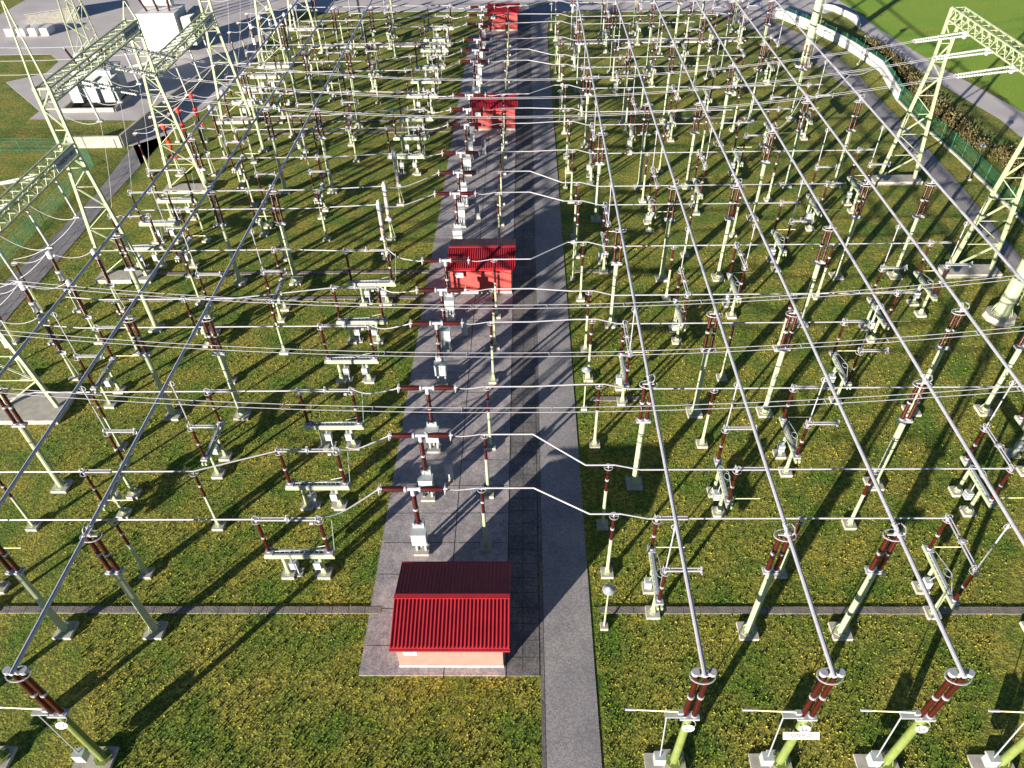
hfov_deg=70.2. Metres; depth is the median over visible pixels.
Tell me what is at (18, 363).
current transformer
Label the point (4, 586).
disconnector
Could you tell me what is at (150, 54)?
tension insulator
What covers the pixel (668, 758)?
busbar post
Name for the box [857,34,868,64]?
lamp post
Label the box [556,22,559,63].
post insulator
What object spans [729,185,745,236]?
post insulator
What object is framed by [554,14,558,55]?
post insulator
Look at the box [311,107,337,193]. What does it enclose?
busbar post
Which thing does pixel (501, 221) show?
post insulator
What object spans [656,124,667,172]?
post insulator
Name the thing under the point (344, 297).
cable trough
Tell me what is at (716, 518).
power line
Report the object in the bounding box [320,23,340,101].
disconnector
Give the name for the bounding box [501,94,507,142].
post insulator
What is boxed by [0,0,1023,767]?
ground
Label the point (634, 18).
busbar post
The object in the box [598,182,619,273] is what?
disconnector
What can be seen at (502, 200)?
post insulator
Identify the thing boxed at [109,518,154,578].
post insulator
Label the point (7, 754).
busbar post
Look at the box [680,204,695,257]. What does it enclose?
post insulator
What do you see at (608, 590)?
lamp post
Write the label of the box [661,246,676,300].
post insulator
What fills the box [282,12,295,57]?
current transformer
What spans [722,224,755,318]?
disconnector
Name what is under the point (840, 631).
busbar post
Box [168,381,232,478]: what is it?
disconnector
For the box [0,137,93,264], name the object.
fence
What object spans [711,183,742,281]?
busbar post
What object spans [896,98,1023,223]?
perimeter kerb
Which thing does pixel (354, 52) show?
disconnector
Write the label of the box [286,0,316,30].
portal column
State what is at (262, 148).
busbar post
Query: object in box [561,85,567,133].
post insulator
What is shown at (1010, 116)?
public road
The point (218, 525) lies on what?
post insulator
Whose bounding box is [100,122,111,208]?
dropper wire
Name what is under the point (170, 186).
portal column
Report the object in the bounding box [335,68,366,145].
disconnector
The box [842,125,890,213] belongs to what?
disconnector
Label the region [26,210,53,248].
hanging insulator
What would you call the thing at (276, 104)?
disconnector
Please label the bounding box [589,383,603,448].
post insulator
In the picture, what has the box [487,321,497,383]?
post insulator
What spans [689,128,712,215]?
disconnector
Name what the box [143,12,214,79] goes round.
portal beam
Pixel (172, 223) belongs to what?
line disconnector
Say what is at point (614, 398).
cable trough
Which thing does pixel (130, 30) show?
portal beam
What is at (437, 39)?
line disconnector
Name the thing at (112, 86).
tension insulator
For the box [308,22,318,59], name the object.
post insulator
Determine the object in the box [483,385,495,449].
post insulator
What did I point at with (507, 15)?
post insulator
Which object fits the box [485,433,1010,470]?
power line
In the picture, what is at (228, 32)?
surge arrester
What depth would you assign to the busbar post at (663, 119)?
93.03 m
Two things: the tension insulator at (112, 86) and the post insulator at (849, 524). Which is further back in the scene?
the tension insulator at (112, 86)
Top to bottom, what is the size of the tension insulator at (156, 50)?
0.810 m
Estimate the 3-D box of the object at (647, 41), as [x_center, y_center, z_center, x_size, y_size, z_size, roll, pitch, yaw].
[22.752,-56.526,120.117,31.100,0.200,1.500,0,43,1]
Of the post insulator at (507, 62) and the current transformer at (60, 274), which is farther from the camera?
the post insulator at (507, 62)
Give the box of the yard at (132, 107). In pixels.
[0,12,282,164]
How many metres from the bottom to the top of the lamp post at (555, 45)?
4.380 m
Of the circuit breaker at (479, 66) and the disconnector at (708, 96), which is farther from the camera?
the circuit breaker at (479, 66)
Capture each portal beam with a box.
[0,143,78,233]
[36,20,140,101]
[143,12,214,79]
[948,6,1023,74]
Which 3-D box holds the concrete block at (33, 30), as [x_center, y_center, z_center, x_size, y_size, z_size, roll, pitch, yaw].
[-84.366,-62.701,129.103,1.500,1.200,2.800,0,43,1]
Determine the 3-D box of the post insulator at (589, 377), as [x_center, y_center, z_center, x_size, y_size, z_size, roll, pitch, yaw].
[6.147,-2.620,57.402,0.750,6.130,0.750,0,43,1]
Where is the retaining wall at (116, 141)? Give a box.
[66,60,223,147]
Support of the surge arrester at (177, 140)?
on the ground at (62, 672)
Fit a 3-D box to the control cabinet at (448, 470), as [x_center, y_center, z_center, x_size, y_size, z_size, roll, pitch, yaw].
[-4.439,6.080,51.239,0.600,1.760,0.420,0,43,1]
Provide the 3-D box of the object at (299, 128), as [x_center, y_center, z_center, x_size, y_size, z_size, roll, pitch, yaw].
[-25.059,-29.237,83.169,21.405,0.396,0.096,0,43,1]
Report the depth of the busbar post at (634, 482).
48.01 m
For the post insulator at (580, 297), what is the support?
on the ground at (62, 672)
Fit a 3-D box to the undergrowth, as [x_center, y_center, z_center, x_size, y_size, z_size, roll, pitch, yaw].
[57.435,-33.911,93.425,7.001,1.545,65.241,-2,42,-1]
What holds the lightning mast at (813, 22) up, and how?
on the ground at (62, 672)
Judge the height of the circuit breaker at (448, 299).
6.304 m
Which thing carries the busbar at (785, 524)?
on the busbar post at (643, 133)
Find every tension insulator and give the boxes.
[0,175,35,184]
[78,79,139,95]
[100,62,157,76]
[121,45,175,59]
[132,59,159,67]
[149,45,174,52]
[161,32,187,39]
[911,31,970,42]
[932,48,993,60]
[953,65,1018,78]
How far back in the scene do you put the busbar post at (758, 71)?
92.44 m
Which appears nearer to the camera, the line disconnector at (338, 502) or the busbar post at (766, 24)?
the line disconnector at (338, 502)
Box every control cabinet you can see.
[444,460,453,480]
[460,318,467,336]
[474,203,480,218]
[481,138,485,152]
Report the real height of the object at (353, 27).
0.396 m
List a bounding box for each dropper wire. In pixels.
[13,218,76,259]
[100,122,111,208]
[120,103,130,176]
[139,85,148,156]
[772,96,802,128]
[802,75,849,96]
[833,57,891,74]
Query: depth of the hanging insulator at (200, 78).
84.85 m
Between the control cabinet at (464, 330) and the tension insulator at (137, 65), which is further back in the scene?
the tension insulator at (137, 65)
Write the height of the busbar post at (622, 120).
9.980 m
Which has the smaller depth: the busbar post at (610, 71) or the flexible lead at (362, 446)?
the flexible lead at (362, 446)
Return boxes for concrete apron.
[359,25,517,675]
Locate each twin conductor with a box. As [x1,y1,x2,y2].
[0,274,1023,308]
[0,326,1023,356]
[0,385,1023,412]
[139,76,954,117]
[158,58,932,98]
[174,41,912,80]
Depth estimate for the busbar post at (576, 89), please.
101.40 m
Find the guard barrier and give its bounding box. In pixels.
[821,3,860,28]
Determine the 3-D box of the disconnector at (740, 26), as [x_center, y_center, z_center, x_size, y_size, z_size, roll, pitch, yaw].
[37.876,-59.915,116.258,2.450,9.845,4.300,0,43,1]
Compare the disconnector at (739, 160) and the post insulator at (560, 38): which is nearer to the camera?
the disconnector at (739, 160)
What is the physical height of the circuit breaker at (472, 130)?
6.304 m
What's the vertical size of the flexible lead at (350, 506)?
0.633 m
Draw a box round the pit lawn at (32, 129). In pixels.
[0,119,134,146]
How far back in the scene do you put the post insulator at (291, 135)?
93.84 m
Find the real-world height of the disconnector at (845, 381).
9.845 m
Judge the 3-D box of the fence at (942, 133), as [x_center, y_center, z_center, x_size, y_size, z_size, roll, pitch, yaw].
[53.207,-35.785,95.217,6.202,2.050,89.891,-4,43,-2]
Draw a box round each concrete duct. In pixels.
[310,42,453,48]
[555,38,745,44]
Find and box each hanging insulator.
[0,250,23,282]
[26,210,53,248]
[56,181,80,217]
[81,83,103,121]
[103,68,123,102]
[123,51,141,84]
[174,64,189,94]
[189,50,202,79]
[202,36,215,65]
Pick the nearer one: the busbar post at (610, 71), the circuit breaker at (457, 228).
the circuit breaker at (457, 228)
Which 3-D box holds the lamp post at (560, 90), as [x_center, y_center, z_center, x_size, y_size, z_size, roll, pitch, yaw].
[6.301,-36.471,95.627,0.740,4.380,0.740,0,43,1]
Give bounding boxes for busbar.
[0,0,298,376]
[0,0,335,506]
[8,0,371,675]
[577,0,707,677]
[615,0,836,677]
[654,0,966,678]
[695,0,1023,545]
[734,0,1023,391]
[774,0,1023,283]
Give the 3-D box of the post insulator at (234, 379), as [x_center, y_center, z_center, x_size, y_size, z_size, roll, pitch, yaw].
[-23.141,-2.277,58.198,0.750,5.680,0.750,0,43,1]
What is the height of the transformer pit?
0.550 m
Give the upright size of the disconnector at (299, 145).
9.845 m
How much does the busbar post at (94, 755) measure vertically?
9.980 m
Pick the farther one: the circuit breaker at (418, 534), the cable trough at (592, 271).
the cable trough at (592, 271)
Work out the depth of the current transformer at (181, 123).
88.28 m
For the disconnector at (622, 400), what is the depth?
56.36 m
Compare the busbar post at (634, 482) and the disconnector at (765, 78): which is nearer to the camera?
the busbar post at (634, 482)
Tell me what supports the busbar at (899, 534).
on the busbar post at (693, 132)
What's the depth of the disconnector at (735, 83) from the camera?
101.44 m
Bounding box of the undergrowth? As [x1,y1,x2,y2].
[857,35,1023,183]
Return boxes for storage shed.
[23,0,76,25]
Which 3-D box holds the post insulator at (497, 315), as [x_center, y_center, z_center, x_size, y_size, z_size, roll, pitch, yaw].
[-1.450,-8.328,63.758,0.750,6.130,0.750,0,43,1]
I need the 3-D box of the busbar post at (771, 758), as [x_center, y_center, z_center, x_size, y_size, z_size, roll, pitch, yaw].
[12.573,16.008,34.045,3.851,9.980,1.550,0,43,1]
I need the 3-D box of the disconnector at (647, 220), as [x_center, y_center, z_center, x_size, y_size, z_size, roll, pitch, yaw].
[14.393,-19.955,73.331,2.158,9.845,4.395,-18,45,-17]
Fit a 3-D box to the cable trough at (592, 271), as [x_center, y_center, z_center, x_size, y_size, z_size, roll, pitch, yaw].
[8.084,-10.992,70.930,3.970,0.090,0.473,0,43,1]
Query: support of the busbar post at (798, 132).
on the ground at (62, 672)
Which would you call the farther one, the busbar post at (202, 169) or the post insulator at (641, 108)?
the post insulator at (641, 108)
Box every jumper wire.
[0,236,45,249]
[2,185,74,219]
[53,252,89,257]
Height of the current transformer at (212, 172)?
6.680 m
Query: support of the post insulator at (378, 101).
on the ground at (62, 672)
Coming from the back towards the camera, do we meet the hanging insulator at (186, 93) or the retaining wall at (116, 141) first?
the retaining wall at (116, 141)
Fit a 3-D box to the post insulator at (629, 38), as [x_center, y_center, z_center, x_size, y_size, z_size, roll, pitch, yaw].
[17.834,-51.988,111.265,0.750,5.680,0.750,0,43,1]
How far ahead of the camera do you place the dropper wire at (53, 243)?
63.27 m
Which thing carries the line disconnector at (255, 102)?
on the ground at (62, 672)
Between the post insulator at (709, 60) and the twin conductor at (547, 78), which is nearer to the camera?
the twin conductor at (547, 78)
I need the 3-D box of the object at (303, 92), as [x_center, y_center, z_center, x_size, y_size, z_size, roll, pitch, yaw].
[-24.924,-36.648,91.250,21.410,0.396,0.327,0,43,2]
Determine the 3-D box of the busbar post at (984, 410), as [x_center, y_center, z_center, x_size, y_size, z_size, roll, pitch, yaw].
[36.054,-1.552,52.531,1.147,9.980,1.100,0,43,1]
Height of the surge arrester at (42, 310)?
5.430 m
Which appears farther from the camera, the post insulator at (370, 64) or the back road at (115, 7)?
the back road at (115, 7)
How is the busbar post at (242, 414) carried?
on the ground at (62, 672)
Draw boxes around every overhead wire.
[38,52,142,60]
[45,39,157,47]
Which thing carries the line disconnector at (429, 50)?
on the ground at (62, 672)
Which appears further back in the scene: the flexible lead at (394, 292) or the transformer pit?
the transformer pit
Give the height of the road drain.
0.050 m
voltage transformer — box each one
[376,199,391,260]
[382,181,395,240]
[391,148,404,205]
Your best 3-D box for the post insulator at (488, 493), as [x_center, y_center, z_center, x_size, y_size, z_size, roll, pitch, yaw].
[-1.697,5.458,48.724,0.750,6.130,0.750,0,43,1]
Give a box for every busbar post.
[0,385,72,492]
[0,544,78,639]
[0,665,119,767]
[0,746,17,767]
[79,530,167,639]
[111,232,164,332]
[120,315,182,420]
[189,136,225,226]
[198,314,251,420]
[207,190,247,285]
[240,70,268,151]
[262,108,290,193]
[266,189,302,285]
[279,23,301,96]
[299,49,323,127]
[311,0,325,53]
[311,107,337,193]
[330,7,347,77]
[342,50,363,127]
[356,0,366,38]
[368,6,382,75]
[389,0,397,37]
[568,0,575,48]
[574,19,584,91]
[581,66,592,147]
[591,132,607,222]
[598,0,604,34]
[604,227,626,328]
[607,2,619,73]
[618,45,633,123]
[625,380,657,490]
[625,667,716,767]
[630,0,636,33]
[634,102,652,189]
[643,1,657,72]
[655,185,680,281]
[659,44,677,122]
[670,0,682,47]
[681,101,704,189]
[686,311,722,417]
[689,16,707,90]
[696,1,704,32]
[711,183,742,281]
[713,63,737,145]
[717,0,734,71]
[729,0,738,32]
[736,529,796,640]
[742,667,845,767]
[744,41,766,121]
[746,130,777,220]
[754,0,774,71]
[756,310,802,417]
[779,100,809,187]
[786,41,812,120]
[792,225,836,327]
[828,99,863,187]
[828,181,871,279]
[828,529,905,640]
[853,668,975,767]
[862,379,931,490]
[887,181,936,279]
[901,308,968,416]
[966,709,1023,767]
[973,334,1023,416]
[1019,621,1023,631]
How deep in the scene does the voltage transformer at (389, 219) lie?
73.79 m
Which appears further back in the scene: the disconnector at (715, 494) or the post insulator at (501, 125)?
the post insulator at (501, 125)
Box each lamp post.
[550,3,553,29]
[553,43,557,73]
[558,89,562,122]
[563,152,569,188]
[570,240,577,279]
[581,366,590,410]
[600,584,614,630]
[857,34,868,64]
[965,143,986,180]
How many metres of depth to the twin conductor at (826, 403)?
37.24 m
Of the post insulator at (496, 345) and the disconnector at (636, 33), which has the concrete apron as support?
the post insulator at (496, 345)
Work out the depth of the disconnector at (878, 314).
60.94 m
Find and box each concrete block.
[3,24,18,36]
[15,24,30,35]
[27,24,41,35]
[39,24,56,35]
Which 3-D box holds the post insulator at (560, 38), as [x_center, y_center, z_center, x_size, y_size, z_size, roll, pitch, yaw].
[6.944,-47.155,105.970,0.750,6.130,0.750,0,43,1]
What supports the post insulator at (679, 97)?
on the ground at (62, 672)
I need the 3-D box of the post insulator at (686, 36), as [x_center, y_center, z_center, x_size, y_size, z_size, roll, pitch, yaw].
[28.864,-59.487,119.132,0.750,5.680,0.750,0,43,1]
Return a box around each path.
[0,136,164,327]
[716,13,1021,274]
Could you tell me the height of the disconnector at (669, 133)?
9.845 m
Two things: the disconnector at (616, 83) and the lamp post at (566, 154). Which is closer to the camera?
the lamp post at (566, 154)
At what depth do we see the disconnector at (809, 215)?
74.51 m
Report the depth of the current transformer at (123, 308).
65.48 m
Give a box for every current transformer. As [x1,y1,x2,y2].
[0,337,30,379]
[19,282,60,344]
[37,313,82,380]
[45,250,81,312]
[65,279,105,344]
[90,248,127,312]
[160,123,183,176]
[175,107,196,157]
[188,92,208,142]
[194,120,217,175]
[207,104,228,157]
[220,89,239,141]
[249,24,260,67]
[258,14,270,57]
[265,6,278,47]
[275,22,286,63]
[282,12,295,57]
[289,4,301,47]
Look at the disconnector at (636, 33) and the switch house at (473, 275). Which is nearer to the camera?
the switch house at (473, 275)
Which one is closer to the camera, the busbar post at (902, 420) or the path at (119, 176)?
the busbar post at (902, 420)
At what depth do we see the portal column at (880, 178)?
78.67 m
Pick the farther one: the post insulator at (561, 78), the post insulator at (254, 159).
the post insulator at (561, 78)
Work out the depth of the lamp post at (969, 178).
81.64 m
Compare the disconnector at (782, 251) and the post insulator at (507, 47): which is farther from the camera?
the post insulator at (507, 47)
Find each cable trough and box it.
[0,606,381,613]
[104,295,430,301]
[156,270,434,275]
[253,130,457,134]
[261,118,459,122]
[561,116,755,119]
[575,269,613,272]
[590,396,640,400]
[600,606,1023,614]
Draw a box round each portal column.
[0,328,76,424]
[1,0,156,283]
[122,1,214,193]
[198,0,254,123]
[254,0,294,68]
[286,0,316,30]
[869,7,965,185]
[936,136,1023,277]
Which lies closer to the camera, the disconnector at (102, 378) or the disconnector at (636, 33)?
the disconnector at (102, 378)
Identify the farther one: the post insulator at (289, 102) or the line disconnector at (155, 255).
the post insulator at (289, 102)
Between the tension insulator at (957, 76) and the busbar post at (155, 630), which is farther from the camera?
the tension insulator at (957, 76)
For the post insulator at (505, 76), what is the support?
on the concrete apron
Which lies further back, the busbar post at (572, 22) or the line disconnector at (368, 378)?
the busbar post at (572, 22)
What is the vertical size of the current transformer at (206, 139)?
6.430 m
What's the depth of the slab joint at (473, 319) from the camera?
58.52 m
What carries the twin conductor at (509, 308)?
attached to the tension insulator
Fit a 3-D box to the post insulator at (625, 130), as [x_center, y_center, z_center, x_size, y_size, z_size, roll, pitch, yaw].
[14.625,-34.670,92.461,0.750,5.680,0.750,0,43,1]
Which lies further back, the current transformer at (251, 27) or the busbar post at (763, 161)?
the current transformer at (251, 27)
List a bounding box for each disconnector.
[0,581,10,593]
[51,312,136,408]
[79,386,141,518]
[107,213,167,268]
[127,189,183,243]
[146,167,197,220]
[149,187,209,277]
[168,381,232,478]
[181,232,221,347]
[214,106,258,188]
[224,73,263,119]
[235,61,272,105]
[245,49,280,92]
[245,136,275,236]
[249,229,303,322]
[251,514,335,579]
[260,49,286,123]
[275,446,351,510]
[289,72,313,158]
[294,7,322,74]
[295,386,364,449]
[300,133,332,219]
[317,321,379,383]
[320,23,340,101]
[330,283,387,343]
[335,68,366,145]
[342,246,396,305]
[345,0,362,56]
[362,20,382,90]
[383,0,398,48]
[384,124,424,175]
[390,106,428,154]
[396,89,432,136]
[404,67,438,113]
[408,53,441,98]
[413,39,444,83]
[419,24,448,65]
[422,14,451,54]
[426,3,453,41]
[571,1,577,70]
[578,43,598,118]
[586,101,595,184]
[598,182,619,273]
[602,0,610,52]
[613,17,632,97]
[615,307,646,405]
[626,64,637,154]
[634,1,642,44]
[642,514,702,619]
[643,130,671,232]
[647,15,668,86]
[665,63,681,141]
[668,227,690,344]
[679,0,702,68]
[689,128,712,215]
[701,41,719,117]
[705,0,727,51]
[706,382,765,517]
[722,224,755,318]
[728,98,764,182]
[729,14,745,95]
[736,0,760,43]
[759,63,794,152]
[761,13,785,84]
[766,180,813,272]
[772,377,839,476]
[799,60,833,139]
[800,128,845,230]
[823,305,888,404]
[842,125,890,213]
[858,224,921,342]
[906,221,972,317]
[911,513,1011,619]
[948,380,1023,516]
[1004,412,1023,476]
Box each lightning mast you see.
[794,0,827,68]
[982,256,1023,326]
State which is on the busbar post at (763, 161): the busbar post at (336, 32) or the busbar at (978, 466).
the busbar at (978, 466)
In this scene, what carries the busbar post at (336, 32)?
on the ground at (62, 672)
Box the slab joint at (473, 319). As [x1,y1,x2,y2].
[366,39,517,678]
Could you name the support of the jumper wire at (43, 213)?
hanging from the hanging insulator at (69, 204)
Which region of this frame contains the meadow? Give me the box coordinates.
[839,0,1023,111]
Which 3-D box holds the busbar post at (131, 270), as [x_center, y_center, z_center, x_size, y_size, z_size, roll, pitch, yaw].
[-31.995,-8.605,62.173,1.147,9.980,1.100,0,43,1]
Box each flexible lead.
[318,489,377,517]
[335,436,386,450]
[351,388,395,393]
[368,323,408,328]
[377,285,414,292]
[381,194,432,206]
[387,173,436,187]
[387,248,420,261]
[397,153,440,158]
[447,487,480,490]
[453,434,483,436]
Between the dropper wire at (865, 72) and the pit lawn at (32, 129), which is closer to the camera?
the dropper wire at (865, 72)
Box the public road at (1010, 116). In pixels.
[828,0,1023,137]
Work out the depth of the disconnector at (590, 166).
83.28 m
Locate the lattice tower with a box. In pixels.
[57,0,101,51]
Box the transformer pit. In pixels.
[61,85,139,112]
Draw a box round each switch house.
[389,561,510,667]
[448,238,515,293]
[470,93,517,130]
[487,3,519,30]
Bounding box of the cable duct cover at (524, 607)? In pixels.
[506,9,539,675]
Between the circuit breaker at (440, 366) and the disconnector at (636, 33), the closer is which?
the circuit breaker at (440, 366)
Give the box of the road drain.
[529,3,545,767]
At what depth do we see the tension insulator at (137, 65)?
80.10 m
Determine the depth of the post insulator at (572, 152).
78.93 m
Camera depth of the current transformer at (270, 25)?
119.46 m
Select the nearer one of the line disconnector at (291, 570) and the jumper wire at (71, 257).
the line disconnector at (291, 570)
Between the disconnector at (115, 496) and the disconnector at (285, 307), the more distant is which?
the disconnector at (285, 307)
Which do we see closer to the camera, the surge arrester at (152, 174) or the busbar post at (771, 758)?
the busbar post at (771, 758)
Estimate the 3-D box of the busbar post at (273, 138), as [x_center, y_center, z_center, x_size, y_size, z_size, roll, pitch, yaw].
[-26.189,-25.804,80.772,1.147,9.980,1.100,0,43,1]
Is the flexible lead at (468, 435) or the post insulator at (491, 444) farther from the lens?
the post insulator at (491, 444)
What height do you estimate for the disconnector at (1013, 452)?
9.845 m
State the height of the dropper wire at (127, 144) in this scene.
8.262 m
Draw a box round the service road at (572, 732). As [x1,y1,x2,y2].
[530,2,601,767]
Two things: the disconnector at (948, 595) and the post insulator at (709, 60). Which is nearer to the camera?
the disconnector at (948, 595)
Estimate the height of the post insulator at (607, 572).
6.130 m
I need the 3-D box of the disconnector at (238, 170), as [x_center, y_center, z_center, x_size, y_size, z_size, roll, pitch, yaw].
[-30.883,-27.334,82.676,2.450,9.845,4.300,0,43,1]
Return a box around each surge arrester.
[0,316,19,344]
[11,262,45,312]
[133,132,153,176]
[148,115,167,158]
[162,100,180,142]
[227,31,239,67]
[236,22,248,57]
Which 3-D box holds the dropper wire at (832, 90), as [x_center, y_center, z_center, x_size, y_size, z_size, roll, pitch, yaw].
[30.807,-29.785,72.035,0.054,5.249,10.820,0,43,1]
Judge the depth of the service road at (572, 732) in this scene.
50.65 m
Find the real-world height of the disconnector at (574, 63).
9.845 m
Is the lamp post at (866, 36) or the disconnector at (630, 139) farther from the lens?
the lamp post at (866, 36)
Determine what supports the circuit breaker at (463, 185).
on the concrete apron
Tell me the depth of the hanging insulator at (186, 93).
81.37 m
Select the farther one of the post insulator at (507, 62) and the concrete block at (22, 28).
the concrete block at (22, 28)
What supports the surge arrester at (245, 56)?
on the ground at (62, 672)
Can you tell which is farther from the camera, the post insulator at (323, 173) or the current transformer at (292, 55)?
the current transformer at (292, 55)
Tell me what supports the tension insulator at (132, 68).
attached to the portal beam at (130, 30)
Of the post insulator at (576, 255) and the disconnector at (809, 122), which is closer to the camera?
the post insulator at (576, 255)
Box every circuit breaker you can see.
[377,483,447,555]
[387,430,452,501]
[396,382,457,452]
[409,318,463,384]
[415,285,466,351]
[421,256,469,320]
[433,189,476,238]
[437,169,478,227]
[441,149,480,206]
[446,121,483,175]
[449,106,484,159]
[452,92,485,143]
[458,58,489,92]
[460,48,490,92]
[462,37,491,83]
[465,21,492,65]
[467,12,493,56]
[469,4,494,47]
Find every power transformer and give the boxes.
[63,46,128,102]
[135,0,209,50]
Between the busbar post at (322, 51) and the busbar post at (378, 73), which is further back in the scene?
the busbar post at (322, 51)
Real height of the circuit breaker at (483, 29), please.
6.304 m
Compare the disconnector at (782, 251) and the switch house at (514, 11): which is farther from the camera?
the switch house at (514, 11)
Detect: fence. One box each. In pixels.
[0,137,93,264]
[784,6,1023,217]
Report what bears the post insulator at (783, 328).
on the ground at (62, 672)
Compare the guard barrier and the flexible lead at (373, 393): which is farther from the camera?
the guard barrier
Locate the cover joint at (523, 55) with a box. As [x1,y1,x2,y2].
[509,36,538,670]
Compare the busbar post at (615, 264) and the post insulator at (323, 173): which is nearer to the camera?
the busbar post at (615, 264)
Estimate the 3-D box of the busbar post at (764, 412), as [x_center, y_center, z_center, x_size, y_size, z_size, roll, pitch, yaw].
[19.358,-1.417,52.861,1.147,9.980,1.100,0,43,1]
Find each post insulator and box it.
[0,480,42,531]
[87,393,128,450]
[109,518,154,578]
[111,300,143,355]
[179,251,205,304]
[187,192,210,242]
[189,471,226,530]
[209,328,237,384]
[238,159,258,207]
[240,117,257,163]
[266,298,289,354]
[269,209,287,261]
[279,63,292,104]
[280,93,294,137]
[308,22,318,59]
[311,129,325,176]
[312,45,323,85]
[314,190,330,241]
[337,7,345,43]
[340,72,352,114]
[347,116,359,161]
[364,28,371,66]
[371,61,381,103]
[389,20,397,58]
[477,485,491,551]
[480,432,493,498]
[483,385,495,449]
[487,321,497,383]
[489,288,499,349]
[491,258,500,318]
[495,192,500,238]
[496,172,503,225]
[497,152,504,204]
[499,123,505,174]
[500,109,506,158]
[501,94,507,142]
[503,61,506,92]
[504,39,509,82]
[504,49,508,92]
[505,23,509,65]
[506,14,510,55]
[553,1,557,40]
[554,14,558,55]
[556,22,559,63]
[557,37,561,81]
[558,55,563,100]
[559,65,564,111]
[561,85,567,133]
[564,109,570,159]
[565,122,571,173]
[568,150,575,203]
[571,183,579,238]
[572,201,581,258]
[576,243,586,301]
[581,291,591,352]
[583,320,595,381]
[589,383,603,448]
[596,463,612,530]
[600,3,606,38]
[601,512,618,578]
[610,40,616,80]
[622,88,630,132]
[627,24,631,62]
[638,67,646,110]
[639,153,649,202]
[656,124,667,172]
[657,15,665,54]
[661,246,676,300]
[674,57,684,98]
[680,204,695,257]
[685,2,692,37]
[696,389,717,448]
[697,111,709,157]
[704,38,714,79]
[716,323,737,381]
[729,87,742,131]
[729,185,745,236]
[763,152,781,201]
[772,294,796,351]
[774,516,806,578]
[811,245,836,299]
[841,467,879,529]
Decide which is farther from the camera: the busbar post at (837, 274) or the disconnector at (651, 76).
the disconnector at (651, 76)
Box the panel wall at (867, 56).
[774,7,900,98]
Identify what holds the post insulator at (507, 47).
on the concrete apron
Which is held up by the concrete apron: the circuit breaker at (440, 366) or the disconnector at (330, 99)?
the circuit breaker at (440, 366)
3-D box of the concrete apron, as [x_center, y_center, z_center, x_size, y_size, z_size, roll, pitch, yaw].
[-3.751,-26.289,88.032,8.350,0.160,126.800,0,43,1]
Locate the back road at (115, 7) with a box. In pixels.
[0,0,833,18]
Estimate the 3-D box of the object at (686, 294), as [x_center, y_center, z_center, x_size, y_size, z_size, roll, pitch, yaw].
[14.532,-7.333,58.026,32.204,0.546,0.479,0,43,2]
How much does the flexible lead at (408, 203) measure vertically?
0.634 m
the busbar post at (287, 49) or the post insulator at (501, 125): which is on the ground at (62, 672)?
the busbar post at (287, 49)
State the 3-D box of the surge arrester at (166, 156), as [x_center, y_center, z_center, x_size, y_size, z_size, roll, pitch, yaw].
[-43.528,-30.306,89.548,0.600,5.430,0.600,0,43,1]
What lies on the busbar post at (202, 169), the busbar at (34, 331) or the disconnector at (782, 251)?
the busbar at (34, 331)
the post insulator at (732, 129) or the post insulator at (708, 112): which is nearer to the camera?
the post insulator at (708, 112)

